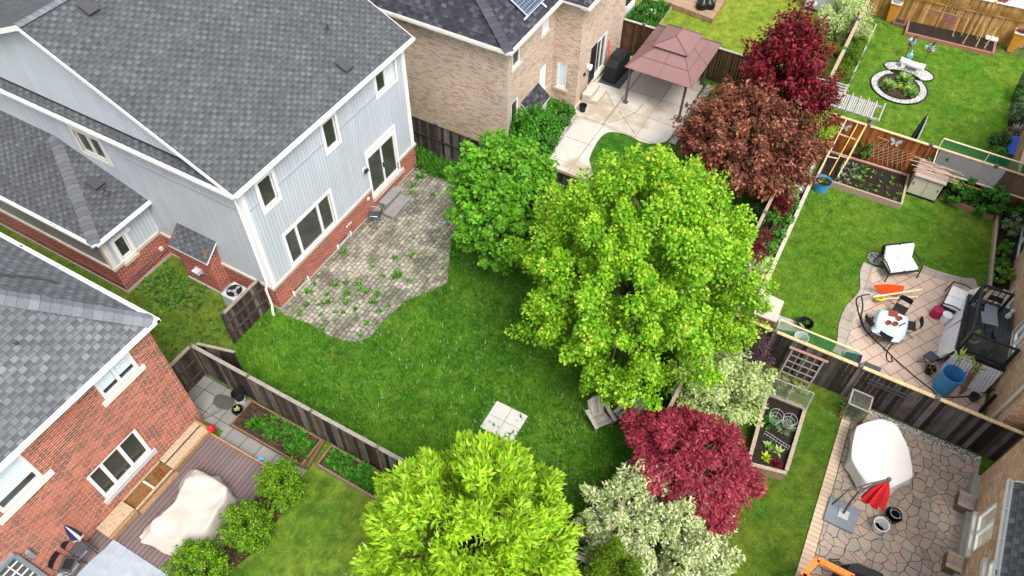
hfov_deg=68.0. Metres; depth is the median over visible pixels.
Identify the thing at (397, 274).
weeds
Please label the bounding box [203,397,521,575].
lawn
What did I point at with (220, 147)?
house
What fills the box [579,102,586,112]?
plant pot
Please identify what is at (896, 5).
tall planter
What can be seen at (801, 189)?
river stones
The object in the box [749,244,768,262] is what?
red shrub
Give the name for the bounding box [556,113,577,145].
pebble strip
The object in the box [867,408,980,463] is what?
gravel strip
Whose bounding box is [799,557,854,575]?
play frame
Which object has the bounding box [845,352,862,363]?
crate
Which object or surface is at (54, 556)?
folding chair
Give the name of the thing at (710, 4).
rubbish bag
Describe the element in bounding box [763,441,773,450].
lettuce
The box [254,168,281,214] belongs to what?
window
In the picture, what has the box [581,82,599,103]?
door step
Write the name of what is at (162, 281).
weeds
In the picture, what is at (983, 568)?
window
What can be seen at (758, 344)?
smoke bush
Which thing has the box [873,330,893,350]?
folding chair
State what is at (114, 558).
tarp
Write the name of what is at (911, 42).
flower stand
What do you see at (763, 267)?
river stone strip
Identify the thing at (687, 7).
deck
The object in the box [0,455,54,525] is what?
window
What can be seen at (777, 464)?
lettuce
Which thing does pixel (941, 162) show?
vine
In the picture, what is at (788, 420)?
plant hoop
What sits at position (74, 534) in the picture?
parasol
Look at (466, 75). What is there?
house
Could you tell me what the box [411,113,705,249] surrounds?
fence
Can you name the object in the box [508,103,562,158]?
shrub
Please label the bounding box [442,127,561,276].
linden tree
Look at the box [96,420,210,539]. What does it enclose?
planter bench
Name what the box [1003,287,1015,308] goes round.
window
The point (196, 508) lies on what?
furniture cover
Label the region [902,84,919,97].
hosta
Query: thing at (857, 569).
covered grill
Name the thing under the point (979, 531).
window
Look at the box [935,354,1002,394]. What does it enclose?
corrugated sheet
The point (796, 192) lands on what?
leafy plant
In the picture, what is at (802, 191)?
river stone strip
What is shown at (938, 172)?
stick
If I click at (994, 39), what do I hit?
tray
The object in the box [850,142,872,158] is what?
climber
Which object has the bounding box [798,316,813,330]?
plant pot
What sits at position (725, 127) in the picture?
maple tree
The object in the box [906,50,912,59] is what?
statue
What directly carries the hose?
on the slab patio at (908, 352)
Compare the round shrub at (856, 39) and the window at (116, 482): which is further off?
the round shrub at (856, 39)
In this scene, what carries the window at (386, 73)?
in the house at (220, 147)
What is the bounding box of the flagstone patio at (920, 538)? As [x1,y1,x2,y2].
[810,414,979,575]
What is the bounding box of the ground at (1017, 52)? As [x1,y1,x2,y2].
[205,0,1023,505]
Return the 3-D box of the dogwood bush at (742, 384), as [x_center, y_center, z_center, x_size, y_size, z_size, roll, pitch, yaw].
[6.604,3.245,24.490,3.546,3.123,3.365,24,55,17]
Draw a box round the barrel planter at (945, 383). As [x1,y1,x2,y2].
[932,364,965,395]
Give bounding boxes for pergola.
[826,80,885,123]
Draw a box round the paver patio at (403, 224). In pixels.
[279,168,456,341]
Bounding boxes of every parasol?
[64,525,97,553]
[823,477,891,534]
[905,113,928,155]
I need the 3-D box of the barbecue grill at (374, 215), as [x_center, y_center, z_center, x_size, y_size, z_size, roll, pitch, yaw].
[-5.447,-2.929,30.479,0.681,0.957,0.582,1,51,0]
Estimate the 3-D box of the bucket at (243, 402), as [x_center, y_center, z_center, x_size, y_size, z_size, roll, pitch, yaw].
[-9.077,3.772,25.448,0.350,0.330,0.350,24,55,17]
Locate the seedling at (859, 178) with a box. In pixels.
[853,174,863,181]
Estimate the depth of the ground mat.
36.95 m
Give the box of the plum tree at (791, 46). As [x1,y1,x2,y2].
[731,0,845,127]
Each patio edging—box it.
[833,262,874,356]
[921,266,976,285]
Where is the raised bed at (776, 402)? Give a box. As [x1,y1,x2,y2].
[749,377,814,480]
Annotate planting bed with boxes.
[230,400,321,467]
[316,444,385,500]
[624,0,671,30]
[818,150,909,209]
[891,14,906,27]
[904,20,996,56]
[938,188,994,220]
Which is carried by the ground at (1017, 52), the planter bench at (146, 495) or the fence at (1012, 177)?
the fence at (1012, 177)
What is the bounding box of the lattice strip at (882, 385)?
[866,379,908,399]
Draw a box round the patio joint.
[584,73,642,133]
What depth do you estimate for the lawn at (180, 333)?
28.11 m
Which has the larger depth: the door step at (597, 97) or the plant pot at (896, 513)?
the door step at (597, 97)
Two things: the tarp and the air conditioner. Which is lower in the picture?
the tarp
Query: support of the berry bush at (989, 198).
in the planting bed at (969, 208)
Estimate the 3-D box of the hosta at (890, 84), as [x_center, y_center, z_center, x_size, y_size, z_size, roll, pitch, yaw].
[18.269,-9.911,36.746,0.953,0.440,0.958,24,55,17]
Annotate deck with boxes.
[70,427,265,575]
[659,0,725,23]
[947,0,1023,32]
[954,283,1020,372]
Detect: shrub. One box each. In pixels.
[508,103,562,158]
[541,99,572,128]
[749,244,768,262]
[754,226,774,251]
[766,195,793,217]
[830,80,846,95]
[834,63,856,83]
[837,58,854,74]
[842,42,864,67]
[850,34,868,48]
[853,24,873,41]
[985,0,1012,13]
[989,129,1012,149]
[989,145,1009,163]
[1008,96,1023,122]
[1014,77,1023,102]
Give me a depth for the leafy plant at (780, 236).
30.25 m
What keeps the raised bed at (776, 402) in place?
on the lawn at (797, 494)
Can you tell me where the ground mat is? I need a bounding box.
[598,69,633,88]
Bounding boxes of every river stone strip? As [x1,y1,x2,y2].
[743,254,775,296]
[787,163,815,193]
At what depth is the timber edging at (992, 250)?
30.13 m
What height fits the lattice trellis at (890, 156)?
1.036 m
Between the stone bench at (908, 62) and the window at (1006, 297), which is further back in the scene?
the stone bench at (908, 62)
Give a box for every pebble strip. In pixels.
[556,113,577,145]
[669,84,712,144]
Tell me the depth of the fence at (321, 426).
24.23 m
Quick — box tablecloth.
[871,310,908,342]
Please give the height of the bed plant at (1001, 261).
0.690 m
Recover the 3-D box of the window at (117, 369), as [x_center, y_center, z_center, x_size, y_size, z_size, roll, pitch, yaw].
[-10.797,2.340,20.686,0.160,1.266,1.490,24,55,17]
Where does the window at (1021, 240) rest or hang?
in the house at (1006, 406)
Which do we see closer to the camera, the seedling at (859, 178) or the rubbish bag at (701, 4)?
the seedling at (859, 178)
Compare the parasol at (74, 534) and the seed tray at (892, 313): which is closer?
the parasol at (74, 534)
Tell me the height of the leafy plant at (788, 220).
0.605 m
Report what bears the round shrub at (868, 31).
on the soil strip at (857, 56)
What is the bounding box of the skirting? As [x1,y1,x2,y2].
[937,289,972,357]
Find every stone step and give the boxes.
[379,186,401,208]
[383,194,410,218]
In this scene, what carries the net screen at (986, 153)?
attached to the fence at (1012, 177)
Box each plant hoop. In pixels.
[769,409,784,423]
[782,413,797,428]
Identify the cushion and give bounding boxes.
[61,559,73,569]
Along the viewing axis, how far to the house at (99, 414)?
20.28 m
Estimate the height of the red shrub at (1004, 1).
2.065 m
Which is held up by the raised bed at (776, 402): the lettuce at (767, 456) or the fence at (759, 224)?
the lettuce at (767, 456)
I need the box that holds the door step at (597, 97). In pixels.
[590,87,606,104]
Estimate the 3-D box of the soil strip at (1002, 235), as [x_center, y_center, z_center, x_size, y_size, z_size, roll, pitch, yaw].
[19.739,-1.523,30.375,0.750,0.001,4.800,24,55,17]
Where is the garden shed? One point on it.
(819, 4)
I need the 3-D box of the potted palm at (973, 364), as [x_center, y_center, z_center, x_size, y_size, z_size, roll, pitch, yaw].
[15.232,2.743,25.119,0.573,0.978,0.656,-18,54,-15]
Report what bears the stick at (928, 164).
on the storage box at (924, 187)
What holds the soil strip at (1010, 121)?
on the lawn at (914, 123)
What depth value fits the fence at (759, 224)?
24.53 m
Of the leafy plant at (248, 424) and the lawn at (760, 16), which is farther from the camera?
the lawn at (760, 16)
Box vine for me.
[927,157,956,171]
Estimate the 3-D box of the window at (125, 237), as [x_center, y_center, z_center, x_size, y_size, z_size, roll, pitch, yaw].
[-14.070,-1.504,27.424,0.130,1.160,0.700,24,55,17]
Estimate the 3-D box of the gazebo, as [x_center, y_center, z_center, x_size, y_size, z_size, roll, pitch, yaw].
[7.440,-10.418,35.185,3.244,3.317,3.968,24,55,17]
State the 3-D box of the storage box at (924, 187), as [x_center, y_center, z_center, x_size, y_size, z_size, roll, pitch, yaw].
[17.498,-4.512,31.967,1.280,1.234,1.084,24,55,17]
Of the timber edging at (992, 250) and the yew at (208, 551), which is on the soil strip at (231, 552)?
the yew at (208, 551)
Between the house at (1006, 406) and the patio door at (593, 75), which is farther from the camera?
the patio door at (593, 75)
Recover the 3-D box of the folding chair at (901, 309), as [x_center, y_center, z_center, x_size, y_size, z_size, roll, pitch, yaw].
[14.268,0.768,27.892,0.464,0.851,0.571,32,57,22]
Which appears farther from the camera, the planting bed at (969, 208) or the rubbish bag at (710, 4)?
the rubbish bag at (710, 4)
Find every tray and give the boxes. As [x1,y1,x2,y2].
[864,362,880,371]
[888,310,897,316]
[985,35,998,41]
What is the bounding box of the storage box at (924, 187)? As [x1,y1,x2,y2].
[905,158,951,202]
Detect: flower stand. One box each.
[905,36,917,55]
[923,42,936,62]
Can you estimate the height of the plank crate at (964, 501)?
0.395 m
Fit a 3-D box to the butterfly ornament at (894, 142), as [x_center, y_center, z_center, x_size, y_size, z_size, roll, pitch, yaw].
[16.247,-6.161,32.172,0.480,0.390,0.029,24,55,17]
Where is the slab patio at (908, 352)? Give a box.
[844,267,1004,436]
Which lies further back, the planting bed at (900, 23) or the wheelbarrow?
the planting bed at (900, 23)
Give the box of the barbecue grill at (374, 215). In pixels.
[367,203,383,227]
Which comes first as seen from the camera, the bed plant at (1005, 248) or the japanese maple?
the japanese maple
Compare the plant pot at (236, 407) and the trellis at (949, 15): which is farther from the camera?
the trellis at (949, 15)
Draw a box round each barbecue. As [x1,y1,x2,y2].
[603,47,629,84]
[751,293,783,332]
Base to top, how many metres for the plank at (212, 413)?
0.060 m
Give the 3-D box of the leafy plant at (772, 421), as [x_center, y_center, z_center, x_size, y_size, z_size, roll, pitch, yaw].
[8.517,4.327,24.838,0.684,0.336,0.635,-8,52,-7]
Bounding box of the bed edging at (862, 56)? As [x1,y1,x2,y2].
[845,24,876,93]
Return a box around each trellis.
[775,346,827,389]
[867,139,920,171]
[915,8,957,28]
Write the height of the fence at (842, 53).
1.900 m
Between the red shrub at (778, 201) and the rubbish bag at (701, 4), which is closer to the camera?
the red shrub at (778, 201)
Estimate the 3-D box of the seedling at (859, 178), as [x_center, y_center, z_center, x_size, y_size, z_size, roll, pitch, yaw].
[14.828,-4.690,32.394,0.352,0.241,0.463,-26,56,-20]
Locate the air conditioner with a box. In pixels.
[221,282,245,305]
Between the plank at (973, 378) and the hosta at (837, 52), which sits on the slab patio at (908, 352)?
the plank at (973, 378)
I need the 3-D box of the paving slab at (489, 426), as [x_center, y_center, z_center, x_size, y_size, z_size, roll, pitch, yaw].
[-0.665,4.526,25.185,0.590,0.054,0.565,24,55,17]
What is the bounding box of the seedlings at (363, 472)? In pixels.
[254,414,384,493]
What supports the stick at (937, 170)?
on the storage box at (924, 187)
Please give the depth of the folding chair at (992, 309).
26.60 m
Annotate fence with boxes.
[169,346,204,392]
[188,343,590,575]
[220,278,269,344]
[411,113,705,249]
[585,83,827,575]
[620,18,826,103]
[735,313,1023,461]
[816,110,1023,213]
[827,0,869,82]
[866,0,1023,48]
[1006,120,1023,182]
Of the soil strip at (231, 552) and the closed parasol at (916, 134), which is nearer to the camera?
the soil strip at (231, 552)
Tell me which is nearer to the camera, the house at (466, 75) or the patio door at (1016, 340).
the patio door at (1016, 340)
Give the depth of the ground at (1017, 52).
26.59 m
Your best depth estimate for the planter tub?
32.11 m
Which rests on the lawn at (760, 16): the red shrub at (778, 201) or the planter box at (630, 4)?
the planter box at (630, 4)
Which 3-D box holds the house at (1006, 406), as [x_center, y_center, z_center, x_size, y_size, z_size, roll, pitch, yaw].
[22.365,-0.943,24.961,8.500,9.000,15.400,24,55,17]
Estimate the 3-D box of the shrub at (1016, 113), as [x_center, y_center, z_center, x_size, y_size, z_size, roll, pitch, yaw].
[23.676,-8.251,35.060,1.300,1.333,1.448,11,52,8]
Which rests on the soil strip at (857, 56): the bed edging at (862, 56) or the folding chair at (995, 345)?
the bed edging at (862, 56)
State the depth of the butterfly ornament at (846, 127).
32.80 m
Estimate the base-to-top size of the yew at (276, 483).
2.298 m
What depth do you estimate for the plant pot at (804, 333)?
27.34 m
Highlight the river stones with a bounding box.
[743,159,818,292]
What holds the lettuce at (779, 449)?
on the raised bed at (776, 402)
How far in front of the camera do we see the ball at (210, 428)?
24.35 m
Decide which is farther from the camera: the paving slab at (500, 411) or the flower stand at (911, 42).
the flower stand at (911, 42)
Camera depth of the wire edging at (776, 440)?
24.39 m
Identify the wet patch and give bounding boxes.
[213,394,234,409]
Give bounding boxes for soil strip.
[219,480,306,572]
[737,187,806,291]
[839,26,874,89]
[992,210,1021,289]
[1007,72,1023,127]
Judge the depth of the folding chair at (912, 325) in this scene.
27.29 m
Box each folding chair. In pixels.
[47,551,84,575]
[60,539,97,563]
[858,314,874,335]
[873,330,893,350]
[892,295,913,314]
[906,316,923,338]
[916,351,946,369]
[978,295,1003,318]
[981,330,1004,356]
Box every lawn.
[0,225,270,381]
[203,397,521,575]
[230,156,728,555]
[539,45,801,233]
[616,357,994,575]
[623,0,864,92]
[724,151,1023,426]
[818,17,1023,203]
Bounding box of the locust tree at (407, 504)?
[349,428,587,575]
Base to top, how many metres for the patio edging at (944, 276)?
0.001 m
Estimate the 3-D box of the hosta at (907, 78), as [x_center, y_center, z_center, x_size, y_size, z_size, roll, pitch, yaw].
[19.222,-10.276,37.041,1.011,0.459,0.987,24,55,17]
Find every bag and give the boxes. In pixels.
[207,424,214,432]
[696,0,706,9]
[706,0,714,9]
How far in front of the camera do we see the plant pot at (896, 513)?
23.21 m
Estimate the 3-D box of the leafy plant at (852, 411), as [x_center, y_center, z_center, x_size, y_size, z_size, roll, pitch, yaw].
[11.469,3.970,25.327,1.089,0.743,1.135,24,55,17]
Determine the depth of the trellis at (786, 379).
25.79 m
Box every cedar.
[576,553,614,575]
[582,533,630,575]
[609,555,646,575]
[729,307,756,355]
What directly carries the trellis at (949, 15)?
attached to the fence at (992, 15)
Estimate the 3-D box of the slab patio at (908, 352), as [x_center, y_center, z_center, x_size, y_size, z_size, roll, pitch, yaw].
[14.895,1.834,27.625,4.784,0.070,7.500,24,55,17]
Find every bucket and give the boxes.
[236,395,246,405]
[929,305,943,318]
[939,311,952,323]
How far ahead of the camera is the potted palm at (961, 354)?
25.00 m
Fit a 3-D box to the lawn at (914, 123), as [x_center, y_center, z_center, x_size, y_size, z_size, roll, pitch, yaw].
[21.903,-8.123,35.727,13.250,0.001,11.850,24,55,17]
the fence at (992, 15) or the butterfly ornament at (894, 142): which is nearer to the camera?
the butterfly ornament at (894, 142)
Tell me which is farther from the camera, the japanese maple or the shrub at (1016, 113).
the shrub at (1016, 113)
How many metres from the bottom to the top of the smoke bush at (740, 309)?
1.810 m
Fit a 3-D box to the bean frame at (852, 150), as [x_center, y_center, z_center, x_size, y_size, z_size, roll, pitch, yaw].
[14.091,-5.900,32.450,0.906,1.654,2.277,29,56,21]
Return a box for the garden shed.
[804,0,857,17]
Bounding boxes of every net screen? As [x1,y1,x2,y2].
[777,319,861,361]
[932,138,1023,198]
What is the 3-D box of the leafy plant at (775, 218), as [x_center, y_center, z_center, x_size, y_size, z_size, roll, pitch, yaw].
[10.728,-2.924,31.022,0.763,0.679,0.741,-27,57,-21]
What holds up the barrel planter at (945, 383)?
on the slab patio at (908, 352)
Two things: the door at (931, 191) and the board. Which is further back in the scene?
the board
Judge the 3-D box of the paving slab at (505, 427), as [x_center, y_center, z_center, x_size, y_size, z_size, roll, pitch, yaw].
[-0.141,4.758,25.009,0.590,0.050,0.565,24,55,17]
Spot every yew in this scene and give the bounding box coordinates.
[158,536,233,575]
[215,498,276,557]
[253,453,310,515]
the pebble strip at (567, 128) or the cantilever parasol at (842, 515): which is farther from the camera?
the pebble strip at (567, 128)
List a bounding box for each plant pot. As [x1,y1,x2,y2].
[230,387,244,401]
[231,404,242,415]
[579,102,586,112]
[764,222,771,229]
[794,331,808,341]
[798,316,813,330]
[872,517,889,533]
[884,506,902,523]
[924,364,936,374]
[969,391,980,401]
[970,329,981,340]
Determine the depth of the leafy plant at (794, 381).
25.98 m
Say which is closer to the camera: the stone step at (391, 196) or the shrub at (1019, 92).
the stone step at (391, 196)
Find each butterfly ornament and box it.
[840,122,851,130]
[891,137,902,146]
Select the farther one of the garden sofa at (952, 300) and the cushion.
the garden sofa at (952, 300)
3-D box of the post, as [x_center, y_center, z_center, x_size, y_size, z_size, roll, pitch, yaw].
[15.845,3.847,25.291,0.100,1.070,0.100,24,55,17]
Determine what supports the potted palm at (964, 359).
in the barrel planter at (945, 383)
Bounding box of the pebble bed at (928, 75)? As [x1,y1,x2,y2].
[884,61,934,81]
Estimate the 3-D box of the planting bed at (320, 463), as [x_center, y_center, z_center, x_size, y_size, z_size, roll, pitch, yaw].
[-4.993,5.830,23.988,2.370,0.184,0.820,24,55,17]
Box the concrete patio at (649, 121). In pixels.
[550,56,702,178]
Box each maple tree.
[504,142,779,413]
[670,73,833,203]
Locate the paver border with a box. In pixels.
[795,414,850,575]
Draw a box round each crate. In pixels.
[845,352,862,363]
[940,550,964,574]
[953,490,975,513]
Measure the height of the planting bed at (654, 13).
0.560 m
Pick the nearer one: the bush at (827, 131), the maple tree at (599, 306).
the maple tree at (599, 306)
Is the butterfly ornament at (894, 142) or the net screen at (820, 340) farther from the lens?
the butterfly ornament at (894, 142)
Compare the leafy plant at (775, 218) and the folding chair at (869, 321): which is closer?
the folding chair at (869, 321)
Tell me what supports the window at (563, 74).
in the house at (466, 75)
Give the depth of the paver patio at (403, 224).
29.41 m
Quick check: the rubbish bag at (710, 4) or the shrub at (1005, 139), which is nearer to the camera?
the shrub at (1005, 139)
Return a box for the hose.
[856,294,987,397]
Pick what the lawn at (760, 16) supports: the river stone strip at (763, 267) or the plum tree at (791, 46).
the plum tree at (791, 46)
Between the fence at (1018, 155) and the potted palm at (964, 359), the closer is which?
the potted palm at (964, 359)
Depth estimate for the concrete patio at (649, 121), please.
35.29 m
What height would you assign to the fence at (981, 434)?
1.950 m
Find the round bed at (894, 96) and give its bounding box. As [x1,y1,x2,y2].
[870,69,927,104]
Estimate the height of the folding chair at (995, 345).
0.851 m
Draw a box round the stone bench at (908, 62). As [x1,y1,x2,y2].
[900,57,925,72]
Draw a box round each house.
[0,0,417,315]
[0,232,204,575]
[369,0,625,144]
[951,438,1023,575]
[986,215,1023,430]
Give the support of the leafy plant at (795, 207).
on the soil strip at (774, 228)
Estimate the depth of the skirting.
27.19 m
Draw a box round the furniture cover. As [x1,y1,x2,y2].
[140,469,235,555]
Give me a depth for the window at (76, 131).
26.60 m
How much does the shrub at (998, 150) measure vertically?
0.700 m
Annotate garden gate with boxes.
[196,342,243,371]
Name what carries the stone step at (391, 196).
on the paver patio at (403, 224)
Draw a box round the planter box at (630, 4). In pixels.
[624,0,634,16]
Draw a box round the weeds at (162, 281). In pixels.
[135,262,229,363]
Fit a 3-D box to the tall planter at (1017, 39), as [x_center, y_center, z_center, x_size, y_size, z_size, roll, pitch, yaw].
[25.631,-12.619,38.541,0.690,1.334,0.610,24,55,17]
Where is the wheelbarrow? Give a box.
[873,284,922,303]
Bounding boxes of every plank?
[203,408,221,418]
[306,439,325,468]
[959,362,977,393]
[963,363,980,392]
[964,364,981,391]
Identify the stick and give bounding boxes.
[910,159,952,170]
[913,170,957,183]
[914,156,963,175]
[914,168,957,181]
[917,164,958,181]
[918,161,955,177]
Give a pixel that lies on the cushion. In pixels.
(67, 564)
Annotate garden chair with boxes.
[583,395,616,434]
[613,395,646,422]
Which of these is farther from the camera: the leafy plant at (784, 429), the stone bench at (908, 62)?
the stone bench at (908, 62)
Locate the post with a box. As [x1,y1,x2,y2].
[978,393,997,412]
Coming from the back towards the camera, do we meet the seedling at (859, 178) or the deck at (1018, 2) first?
the deck at (1018, 2)
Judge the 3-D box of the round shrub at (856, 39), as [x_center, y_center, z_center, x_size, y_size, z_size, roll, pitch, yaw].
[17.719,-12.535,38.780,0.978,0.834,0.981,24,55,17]
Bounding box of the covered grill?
[831,563,883,575]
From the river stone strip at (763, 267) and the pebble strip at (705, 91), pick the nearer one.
the river stone strip at (763, 267)
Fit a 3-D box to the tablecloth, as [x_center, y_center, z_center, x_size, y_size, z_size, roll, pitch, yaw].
[13.592,1.322,27.283,1.180,0.349,1.289,24,55,17]
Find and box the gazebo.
[622,24,721,122]
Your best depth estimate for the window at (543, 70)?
34.39 m
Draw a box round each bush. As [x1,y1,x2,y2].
[573,458,745,575]
[664,338,777,427]
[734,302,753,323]
[734,329,776,379]
[746,202,766,226]
[803,109,840,139]
[814,0,876,44]
[940,172,981,204]
[969,181,1012,216]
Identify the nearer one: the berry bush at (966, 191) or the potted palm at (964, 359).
the potted palm at (964, 359)
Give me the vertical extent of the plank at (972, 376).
0.918 m
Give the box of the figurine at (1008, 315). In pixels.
[1005,309,1014,318]
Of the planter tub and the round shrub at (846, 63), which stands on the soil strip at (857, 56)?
the round shrub at (846, 63)
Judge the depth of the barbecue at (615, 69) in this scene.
36.49 m
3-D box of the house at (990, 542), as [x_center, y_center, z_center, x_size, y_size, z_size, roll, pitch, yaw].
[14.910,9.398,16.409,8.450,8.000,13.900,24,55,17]
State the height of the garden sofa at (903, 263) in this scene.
1.011 m
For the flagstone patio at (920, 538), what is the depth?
23.25 m
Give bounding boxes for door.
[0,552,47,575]
[364,124,400,197]
[587,30,607,86]
[907,177,928,195]
[921,181,942,200]
[1007,319,1023,358]
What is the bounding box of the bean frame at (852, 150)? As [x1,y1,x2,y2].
[818,120,866,179]
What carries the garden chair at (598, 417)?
on the lawn at (464, 285)
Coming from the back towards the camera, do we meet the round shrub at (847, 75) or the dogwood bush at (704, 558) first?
the round shrub at (847, 75)
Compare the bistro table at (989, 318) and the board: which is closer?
the bistro table at (989, 318)
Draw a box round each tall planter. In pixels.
[886,0,902,22]
[1007,27,1023,52]
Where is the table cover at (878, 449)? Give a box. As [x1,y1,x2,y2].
[844,419,912,495]
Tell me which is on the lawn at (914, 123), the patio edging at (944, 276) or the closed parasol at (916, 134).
the closed parasol at (916, 134)
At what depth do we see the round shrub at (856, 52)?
37.71 m
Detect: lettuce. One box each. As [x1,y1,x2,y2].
[761,451,771,462]
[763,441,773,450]
[769,458,782,467]
[772,444,784,456]
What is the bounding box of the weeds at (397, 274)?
[295,172,458,342]
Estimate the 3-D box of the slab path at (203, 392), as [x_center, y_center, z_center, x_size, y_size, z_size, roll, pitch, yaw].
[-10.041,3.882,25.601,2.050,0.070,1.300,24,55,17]
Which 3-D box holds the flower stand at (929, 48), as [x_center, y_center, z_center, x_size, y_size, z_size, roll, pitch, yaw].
[20.727,-11.728,37.827,0.592,1.214,0.596,24,55,17]
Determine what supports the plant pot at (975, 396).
on the slab patio at (908, 352)
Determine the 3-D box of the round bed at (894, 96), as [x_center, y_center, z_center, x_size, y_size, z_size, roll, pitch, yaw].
[18.845,-9.812,36.980,2.678,0.090,2.802,24,55,17]
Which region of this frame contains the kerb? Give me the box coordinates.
[757,181,812,296]
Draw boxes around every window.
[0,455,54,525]
[67,125,113,166]
[86,429,157,504]
[94,352,146,407]
[109,230,135,261]
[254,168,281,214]
[282,189,337,267]
[319,111,341,155]
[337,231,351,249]
[373,58,398,99]
[510,97,518,128]
[511,48,522,74]
[539,64,546,90]
[541,18,550,40]
[553,61,567,93]
[964,502,996,558]
[979,557,993,575]
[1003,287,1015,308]
[1016,226,1023,257]
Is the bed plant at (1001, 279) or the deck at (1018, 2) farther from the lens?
the deck at (1018, 2)
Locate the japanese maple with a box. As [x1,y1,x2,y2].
[618,402,768,536]
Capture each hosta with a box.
[827,42,841,55]
[880,78,897,90]
[895,72,914,85]
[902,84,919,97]
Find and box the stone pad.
[779,315,807,333]
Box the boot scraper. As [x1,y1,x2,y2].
[829,558,840,566]
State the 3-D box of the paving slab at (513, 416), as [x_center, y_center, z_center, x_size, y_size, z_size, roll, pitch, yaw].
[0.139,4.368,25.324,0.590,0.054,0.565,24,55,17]
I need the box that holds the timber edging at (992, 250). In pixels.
[987,214,998,288]
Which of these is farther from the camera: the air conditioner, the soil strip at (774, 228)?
the soil strip at (774, 228)
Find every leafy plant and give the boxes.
[243,414,261,431]
[763,240,778,256]
[764,412,782,429]
[765,207,782,225]
[772,227,786,244]
[775,417,797,435]
[776,374,808,394]
[779,212,795,228]
[782,186,798,201]
[783,196,799,214]
[838,398,871,421]
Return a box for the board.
[1007,136,1019,154]
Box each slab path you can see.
[187,376,249,430]
[219,426,306,478]
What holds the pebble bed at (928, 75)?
on the lawn at (914, 123)
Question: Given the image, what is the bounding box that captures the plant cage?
[838,389,873,424]
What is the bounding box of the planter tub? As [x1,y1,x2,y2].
[813,175,832,193]
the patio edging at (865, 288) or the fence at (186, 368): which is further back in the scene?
the patio edging at (865, 288)
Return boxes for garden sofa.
[873,242,922,281]
[940,281,985,313]
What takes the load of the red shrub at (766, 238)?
on the soil strip at (774, 228)
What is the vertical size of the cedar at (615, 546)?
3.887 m
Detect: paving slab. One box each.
[480,414,503,434]
[489,401,511,420]
[497,422,519,440]
[504,409,527,428]
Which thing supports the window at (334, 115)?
in the house at (220, 147)
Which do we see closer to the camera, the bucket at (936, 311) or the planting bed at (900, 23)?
the bucket at (936, 311)
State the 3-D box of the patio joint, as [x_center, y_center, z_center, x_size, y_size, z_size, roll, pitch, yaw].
[5.898,-9.527,36.569,2.649,0.001,6.283,24,55,17]
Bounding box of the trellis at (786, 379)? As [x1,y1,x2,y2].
[775,346,827,389]
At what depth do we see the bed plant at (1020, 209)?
30.98 m
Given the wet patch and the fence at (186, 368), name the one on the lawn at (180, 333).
the fence at (186, 368)
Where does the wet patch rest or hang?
on the slab path at (203, 392)
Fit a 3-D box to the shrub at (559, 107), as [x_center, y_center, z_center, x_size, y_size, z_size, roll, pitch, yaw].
[2.050,-7.929,34.789,1.553,1.031,1.843,2,51,1]
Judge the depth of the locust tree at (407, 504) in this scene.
17.67 m
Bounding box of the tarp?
[57,540,165,575]
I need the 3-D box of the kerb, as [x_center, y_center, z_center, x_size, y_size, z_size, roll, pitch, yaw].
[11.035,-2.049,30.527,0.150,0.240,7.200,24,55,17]
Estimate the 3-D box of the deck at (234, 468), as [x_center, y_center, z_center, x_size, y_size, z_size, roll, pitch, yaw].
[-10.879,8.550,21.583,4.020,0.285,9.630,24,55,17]
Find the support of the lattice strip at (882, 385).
attached to the fence at (981, 434)
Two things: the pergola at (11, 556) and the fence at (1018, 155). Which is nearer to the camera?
the pergola at (11, 556)
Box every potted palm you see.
[949,346,969,373]
[954,349,973,372]
[959,357,986,377]
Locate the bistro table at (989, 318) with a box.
[977,311,997,334]
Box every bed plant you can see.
[992,262,1015,283]
[994,257,1011,273]
[995,239,1014,258]
[1001,211,1022,236]
[1005,202,1023,226]
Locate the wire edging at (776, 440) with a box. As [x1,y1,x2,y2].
[764,431,789,450]
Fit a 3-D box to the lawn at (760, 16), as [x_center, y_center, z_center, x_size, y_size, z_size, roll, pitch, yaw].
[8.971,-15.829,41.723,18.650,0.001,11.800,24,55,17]
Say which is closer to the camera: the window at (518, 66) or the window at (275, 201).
the window at (275, 201)

